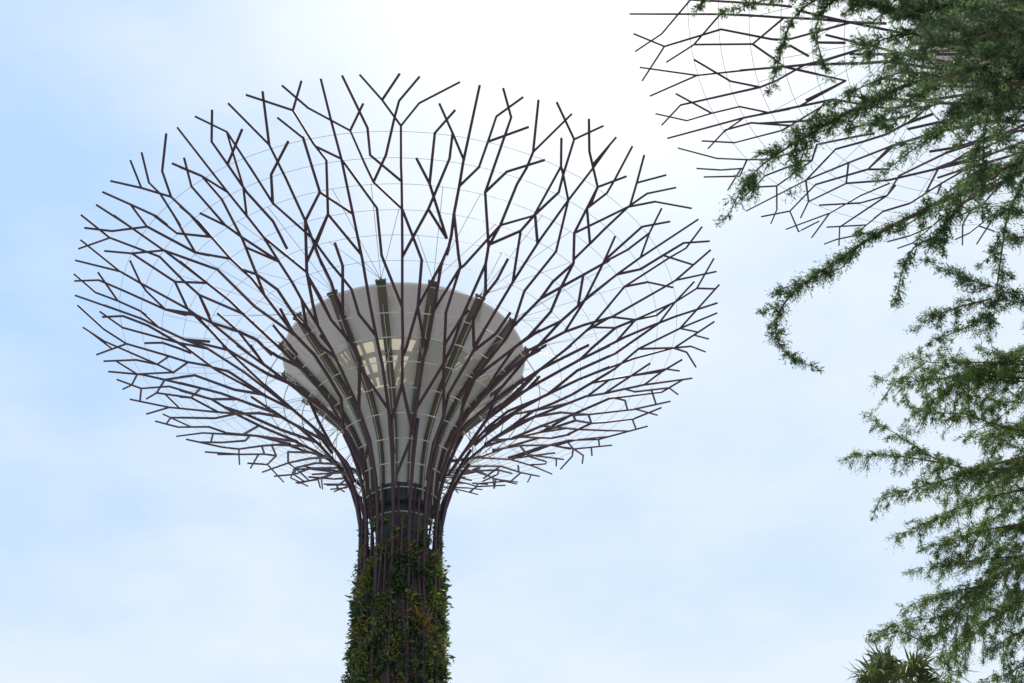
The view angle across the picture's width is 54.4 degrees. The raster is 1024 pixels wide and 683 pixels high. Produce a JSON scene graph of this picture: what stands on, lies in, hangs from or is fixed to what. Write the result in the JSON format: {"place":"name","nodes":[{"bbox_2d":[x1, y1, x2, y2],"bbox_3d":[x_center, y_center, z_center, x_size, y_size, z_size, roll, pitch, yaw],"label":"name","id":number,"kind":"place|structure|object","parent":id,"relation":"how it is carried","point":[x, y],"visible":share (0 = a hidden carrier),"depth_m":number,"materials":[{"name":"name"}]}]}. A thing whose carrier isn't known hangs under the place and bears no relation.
{"place":"outdoors","nodes":[
{"label":"outdoors","id":0,"kind":"place"},
{"bbox_2d":[73,73,719,682],"bbox_3d":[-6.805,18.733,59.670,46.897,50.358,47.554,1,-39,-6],"label":"steel tree tower","id":1,"kind":"structure","parent":0,"point":[381,373],"depth_m":66.45,"materials":[{"name":"brown metal"}]},
{"bbox_2d":[340,509,455,682],"bbox_3d":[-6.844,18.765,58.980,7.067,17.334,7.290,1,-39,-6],"label":"climbing plants","id":2,"kind":"object","parent":1,"relation":"attached to","point":[443,628],"visible":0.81,"depth_m":58.68,"materials":[{"name":"green plant"}]},
{"bbox_2d":[0,0,1023,682],"label":"sky","id":3,"kind":"structure","parent":0,"point":[724,538],"materials":[{"name":"blue"}]},
{"bbox_2d":[629,0,1023,248],"bbox_3d":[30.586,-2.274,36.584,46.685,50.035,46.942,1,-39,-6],"label":"steel tree tower","id":4,"kind":"structure","parent":0,"point":[951,163],"depth_m":56.80,"materials":[{"name":"brown metal"}]},
{"bbox_2d":[691,0,1023,373],"bbox_3d":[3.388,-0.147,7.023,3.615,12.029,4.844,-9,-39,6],"label":"conifer tree","id":5,"kind":"object","parent":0,"point":[1004,32],"visible":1,"depth_m":7.12,"materials":[{"name":"green plant"}]},
{"bbox_2d":[844,641,982,682],"bbox_3d":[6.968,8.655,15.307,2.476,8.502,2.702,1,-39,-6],"label":"palm tree","id":6,"kind":"object","parent":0,"point":[885,667],"visible":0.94,"depth_m":17.09,"materials":[{"name":"green plant"}]},
{"bbox_2d":[837,321,1023,682],"bbox_3d":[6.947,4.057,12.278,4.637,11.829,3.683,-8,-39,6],"label":"conifer tree","id":7,"kind":"object","parent":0,"point":[977,377],"visible":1,"depth_m":13.88,"materials":[{"name":"green plant"}]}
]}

